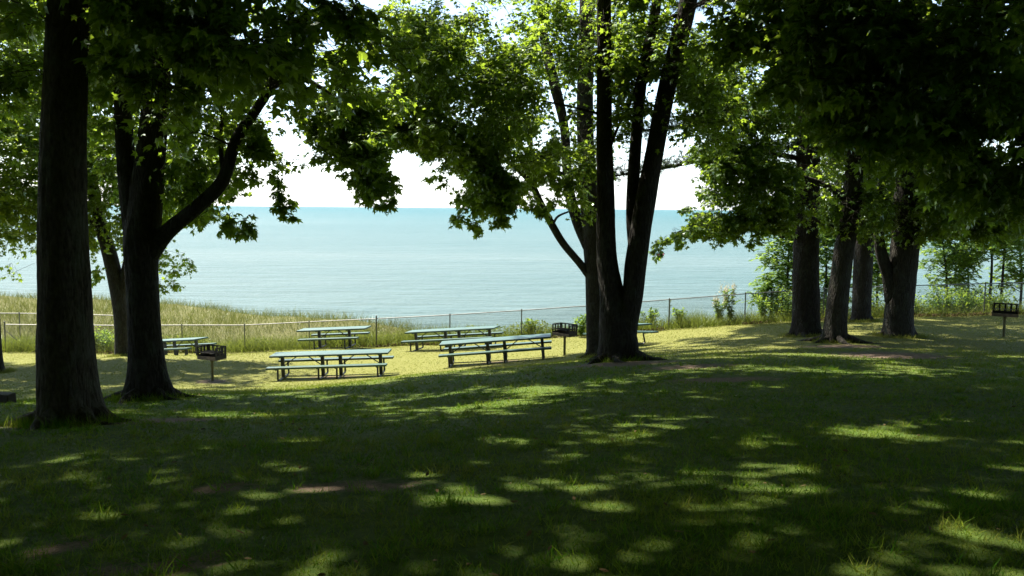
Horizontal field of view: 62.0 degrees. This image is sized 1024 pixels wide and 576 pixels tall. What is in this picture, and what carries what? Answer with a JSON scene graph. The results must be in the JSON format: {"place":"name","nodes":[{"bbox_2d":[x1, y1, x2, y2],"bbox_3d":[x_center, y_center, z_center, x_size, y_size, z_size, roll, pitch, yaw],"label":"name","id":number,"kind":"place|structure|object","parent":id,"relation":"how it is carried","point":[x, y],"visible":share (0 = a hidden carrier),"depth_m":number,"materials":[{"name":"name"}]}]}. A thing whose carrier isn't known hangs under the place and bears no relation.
{"place":"outdoors","nodes":[
{"label":"outdoors","id":0,"kind":"place"},
{"bbox_2d":[0,0,1018,209],"label":"sky","id":1,"kind":"structure","parent":0,"point":[310,188],"materials":[{"name":"white"}]},
{"bbox_2d":[0,296,1023,575],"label":"ground","id":2,"kind":"structure","parent":0,"point":[338,484],"depth_m":6.52,"materials":[{"name":"green plant"}]},
{"bbox_2d":[0,392,15,402],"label":"timber","id":3,"kind":"object","parent":2,"relation":"on","point":[7,397],"visible":0.67,"depth_m":14.99,"materials":[{"name":"grey wood"}]},
{"bbox_2d":[0,44,108,371],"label":"maple tree","id":4,"kind":"object","parent":2,"relation":"on","point":[8,135],"visible":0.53,"depth_m":26.25,"materials":[{"name":"green plant"}]},
{"bbox_2d":[0,312,113,336],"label":"chain link fence","id":5,"kind":"object","parent":2,"relation":"on","point":[19,313],"visible":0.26,"depth_m":43.82,"materials":[{"name":"metal"}]},
{"bbox_2d":[94,326,113,347],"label":"shrub","id":6,"kind":"object","parent":2,"relation":"on","point":[104,337],"visible":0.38,"depth_m":39.89,"materials":[{"name":"green plant"}]},
{"bbox_2d":[0,3,247,355],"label":"maple tree","id":7,"kind":"object","parent":2,"relation":"on","point":[100,227],"visible":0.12,"depth_m":29.48,"materials":[{"name":"green plant"}]},
{"bbox_2d":[163,337,216,355],"bbox_3d":[-14.052,2.505,35.017,3.660,0.773,1.575,-4,3,27],"label":"picnic table","id":8,"kind":"object","parent":2,"relation":"on","point":[175,349],"visible":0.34,"depth_m":34.62,"materials":[{"name":"teal metal"}]},
{"bbox_2d":[0,0,417,403],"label":"maple tree","id":9,"kind":"object","parent":2,"relation":"on","point":[357,146],"visible":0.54,"depth_m":14.26,"materials":[{"name":"green plant"}]},
{"bbox_2d":[194,344,226,380],"bbox_3d":[-9.079,2.333,25.618,0.720,1.160,0.625,3,6,24],"label":"charcoal grill","id":10,"kind":"object","parent":2,"relation":"on","point":[212,355],"visible":0.97,"depth_m":25.66,"materials":[{"name":"metal"}]},
{"bbox_2d":[0,0,446,430],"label":"maple tree","id":11,"kind":"object","parent":2,"relation":"on","point":[212,54],"visible":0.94,"depth_m":9.37,"materials":[{"name":"green plant"}]},
{"bbox_2d":[0,290,456,350],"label":"dune grass","id":12,"kind":"structure","parent":2,"relation":"on","point":[264,315],"depth_m":46.93,"materials":[{"name":"plant"}]},
{"bbox_2d":[266,349,393,380],"bbox_3d":[-5.611,2.384,26.518,3.660,0.773,1.575,-2,5,1],"label":"picnic table","id":13,"kind":"object","parent":2,"relation":"on","point":[380,365],"visible":0.98,"depth_m":26.42,"materials":[{"name":"green wood"}]},
{"bbox_2d":[296,326,370,348],"bbox_3d":[-6.965,1.961,33.438,2.800,0.773,1.575,-3,5,9],"label":"picnic table","id":14,"kind":"object","parent":2,"relation":"on","point":[339,329],"visible":0.97,"depth_m":33.29,"materials":[{"name":"green wood"}]},
{"bbox_2d":[401,325,503,350],"bbox_3d":[-2.292,1.965,32.890,3.660,0.773,1.575,-4,4,18],"label":"picnic table","id":15,"kind":"object","parent":2,"relation":"on","point":[457,330],"visible":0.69,"depth_m":32.77,"materials":[{"name":"teal metal"}]},
{"bbox_2d":[438,333,551,366],"bbox_3d":[-0.513,2.064,28.192,3.660,0.773,1.575,-4,5,3],"label":"picnic table","id":16,"kind":"object","parent":2,"relation":"on","point":[487,352],"visible":0.97,"depth_m":28.02,"materials":[{"name":"green metal"}]},
{"bbox_2d":[319,0,674,357],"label":"maple tree","id":17,"kind":"object","parent":2,"relation":"on","point":[567,186],"visible":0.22,"depth_m":20.94,"materials":[{"name":"green plant"}]},
{"bbox_2d":[1,292,1023,353],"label":"weeds","id":18,"kind":"object","parent":2,"relation":"on","point":[249,349],"visible":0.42,"depth_m":36.86,"materials":[{"name":"green plant"}]},
{"bbox_2d":[4,282,1023,351],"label":"chain link fence","id":19,"kind":"object","parent":2,"relation":"on","point":[521,310],"visible":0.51,"depth_m":36.06,"materials":[{"name":"metal"}]},
{"bbox_2d":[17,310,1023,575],"bbox_3d":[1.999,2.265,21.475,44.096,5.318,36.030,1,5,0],"label":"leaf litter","id":20,"kind":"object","parent":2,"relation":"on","point":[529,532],"visible":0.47,"depth_m":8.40,"materials":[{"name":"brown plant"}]},
{"bbox_2d":[519,318,537,332],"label":"weed plant","id":21,"kind":"object","parent":2,"relation":"on","point":[529,323],"visible":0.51,"depth_m":36.48,"materials":[{"name":"green plant"}]},
{"bbox_2d":[324,0,763,364],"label":"maple tree","id":22,"kind":"object","parent":2,"relation":"on","point":[501,84],"visible":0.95,"depth_m":17.48,"materials":[{"name":"green plant"}]},
{"bbox_2d":[550,322,577,354],"bbox_3d":[1.712,1.787,28.517,0.720,1.160,0.625,5,7,42],"label":"charcoal grill","id":23,"kind":"object","parent":2,"relation":"on","point":[565,332],"visible":0.95,"depth_m":28.56,"materials":[{"name":"metal"}]},
{"bbox_2d":[573,314,585,336],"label":"weed plant","id":24,"kind":"object","parent":2,"relation":"on","point":[581,330],"visible":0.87,"depth_m":35.03,"materials":[{"name":"green plant"}]},
{"bbox_2d":[583,323,658,344],"bbox_3d":[3.845,1.661,30.325,1.575,0.773,2.800,-2,-1,-29],"label":"picnic table","id":25,"kind":"object","parent":2,"relation":"on","point":[643,332],"visible":0.27,"depth_m":29.75,"materials":[{"name":"teal metal"}]},
{"bbox_2d":[640,307,659,320],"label":"weed plant","id":26,"kind":"object","parent":2,"relation":"on","point":[651,313],"visible":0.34,"depth_m":35.97,"materials":[{"name":"green plant"}]},
{"bbox_2d":[671,308,687,321],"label":"weed plant","id":27,"kind":"object","parent":2,"relation":"on","point":[677,314],"visible":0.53,"depth_m":35.60,"materials":[{"name":"green plant"}]},
{"bbox_2d":[595,0,828,336],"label":"maple tree","id":28,"kind":"object","parent":2,"relation":"on","point":[806,319],"visible":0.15,"depth_m":26.57,"materials":[{"name":"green plant"}]},
{"bbox_2d":[711,292,729,319],"bbox_3d":[8.680,0.829,35.376,0.680,1.433,0.645,4,7,36],"label":"weed plant","id":29,"kind":"object","parent":2,"relation":"on","point":[719,306],"visible":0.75,"depth_m":35.36,"materials":[{"name":"green plant"}]},
{"bbox_2d":[719,279,736,318],"bbox_3d":[8.949,0.546,35.424,0.781,1.899,0.718,1,5,0],"label":"weed plant","id":30,"kind":"object","parent":2,"relation":"on","point":[724,292],"visible":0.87,"depth_m":35.37,"materials":[{"name":"green plant"}]},
{"bbox_2d":[754,295,770,318],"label":"weed plant","id":31,"kind":"object","parent":2,"relation":"on","point":[760,308],"visible":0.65,"depth_m":35.06,"materials":[{"name":"green plant"}]},
{"bbox_2d":[746,266,791,314],"bbox_3d":[11.173,0.328,36.290,2.329,2.448,2.418,1,5,0],"label":"locust sapling","id":32,"kind":"object","parent":2,"relation":"on","point":[768,288],"visible":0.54,"depth_m":36.22,"materials":[{"name":"green plant"}]},
{"bbox_2d":[767,283,791,319],"bbox_3d":[11.499,0.629,35.211,1.720,1.648,2.019,-3,7,-36],"label":"shrub","id":33,"kind":"object","parent":2,"relation":"on","point":[786,304],"visible":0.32,"depth_m":35.35,"materials":[{"name":"green plant"}]},
{"bbox_2d":[735,226,832,316],"bbox_3d":[11.811,-0.621,36.940,4.323,4.862,3.638,1,5,0],"label":"locust sapling","id":34,"kind":"object","parent":2,"relation":"on","point":[785,271],"visible":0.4,"depth_m":36.72,"materials":[{"name":"green plant"}]},
{"bbox_2d":[648,0,940,345],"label":"maple tree","id":35,"kind":"object","parent":2,"relation":"on","point":[761,212],"visible":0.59,"depth_m":21.46,"materials":[{"name":"green plant"}]},
{"bbox_2d":[820,292,849,316],"bbox_3d":[13.041,0.638,35.328,2.156,1.558,1.550,1,5,0],"label":"shrub","id":36,"kind":"object","parent":2,"relation":"on","point":[825,305],"visible":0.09,"depth_m":35.07,"materials":[{"name":"green plant"}]},
{"bbox_2d":[819,231,852,309],"bbox_3d":[13.835,-0.871,37.577,2.935,5.440,3.641,-4,7,-42],"label":"locust sapling","id":37,"kind":"object","parent":2,"relation":"on","point":[825,274],"visible":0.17,"depth_m":37.30,"materials":[{"name":"green plant"}]},
{"bbox_2d":[683,0,1023,245],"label":"maple tree","id":38,"kind":"object","parent":2,"relation":"on","point":[863,77],"visible":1,"depth_m":9.73,"materials":[{"name":"green plant"}]},
{"bbox_2d":[849,288,883,312],"bbox_3d":[14.766,0.566,35.216,1.916,1.526,1.545,1,5,0],"label":"shrub","id":39,"kind":"object","parent":2,"relation":"on","point":[875,301],"visible":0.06,"depth_m":35.01,"materials":[{"name":"green plant"}]},
{"bbox_2d":[852,240,890,301],"bbox_3d":[16.158,-0.419,37.765,2.589,4.272,3.066,-3,6,-31],"label":"locust sapling","id":40,"kind":"object","parent":2,"relation":"on","point":[877,274],"visible":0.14,"depth_m":37.27,"materials":[{"name":"green plant"}]},
{"bbox_2d":[776,124,968,321],"bbox_3d":[9.447,-8.926,33.573,16.944,20.315,15.226,1,5,0],"label":"maple tree","id":41,"kind":"object","parent":2,"relation":"on","point":[863,259],"visible":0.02,"depth_m":31.14,"materials":[{"name":"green plant"}]},
{"bbox_2d":[807,1,1023,338],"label":"maple tree","id":42,"kind":"object","parent":2,"relation":"on","point":[901,221],"visible":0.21,"depth_m":24.61,"materials":[{"name":"green plant"}]},
{"bbox_2d":[914,292,932,312],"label":"shrub","id":43,"kind":"object","parent":2,"relation":"on","point":[916,303],"visible":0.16,"depth_m":34.88,"materials":[{"name":"green plant"}]},
{"bbox_2d":[917,281,961,313],"bbox_3d":[17.527,0.496,34.992,2.101,1.530,1.737,1,5,0],"label":"shrub","id":44,"kind":"object","parent":2,"relation":"on","point":[936,301],"visible":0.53,"depth_m":34.96,"materials":[{"name":"green plant"}]},
{"bbox_2d":[918,230,982,296],"bbox_3d":[19.014,-1.002,37.474,2.949,4.947,3.264,1,5,0],"label":"locust sapling","id":45,"kind":"object","parent":2,"relation":"on","point":[948,248],"visible":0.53,"depth_m":36.97,"materials":[{"name":"green plant"}]},
{"bbox_2d":[942,287,982,311],"bbox_3d":[18.495,0.572,35.038,2.016,1.286,1.661,1,5,0],"label":"shrub","id":46,"kind":"object","parent":2,"relation":"on","point":[970,302],"visible":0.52,"depth_m":34.94,"materials":[{"name":"green plant"}]},
{"bbox_2d":[935,243,994,307],"bbox_3d":[20.555,-0.143,38.146,2.981,3.791,2.803,1,5,0],"label":"locust sapling","id":47,"kind":"object","parent":2,"relation":"on","point":[973,268],"visible":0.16,"depth_m":38.00,"materials":[{"name":"green plant"}]},
{"bbox_2d":[940,226,1023,297],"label":"locust sapling","id":48,"kind":"object","parent":2,"relation":"on","point":[992,247],"visible":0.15,"depth_m":36.66,"materials":[{"name":"green plant"}]},
{"bbox_2d":[962,280,1017,309],"bbox_3d":[19.629,0.384,35.145,2.239,1.530,1.755,3,6,25],"label":"shrub","id":49,"kind":"object","parent":2,"relation":"on","point":[991,300],"visible":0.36,"depth_m":34.93,"materials":[{"name":"green plant"}]},
{"bbox_2d":[975,228,1023,296],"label":"locust sapling","id":50,"kind":"object","parent":2,"relation":"on","point":[1008,264],"visible":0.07,"depth_m":37.57,"materials":[{"name":"green plant"}]},
{"bbox_2d":[979,240,1023,308],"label":"locust sapling","id":51,"kind":"object","parent":2,"relation":"on","point":[1014,273],"visible":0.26,"depth_m":38.25,"materials":[{"name":"green plant"}]},
{"bbox_2d":[992,303,1018,336],"bbox_3d":[15.447,1.081,26.720,0.720,1.160,0.625,4,6,30],"label":"charcoal grill","id":52,"kind":"object","parent":2,"relation":"on","point":[1005,313],"visible":0.96,"depth_m":26.78,"materials":[{"name":"metal"}]},
{"bbox_2d":[0,205,1023,333],"bbox_3d":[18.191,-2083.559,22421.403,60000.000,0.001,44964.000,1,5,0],"label":"lake","id":53,"kind":"structure","parent":0,"point":[407,262],"depth_m":224.56,"materials":[{"name":"liquid"}]}
]}

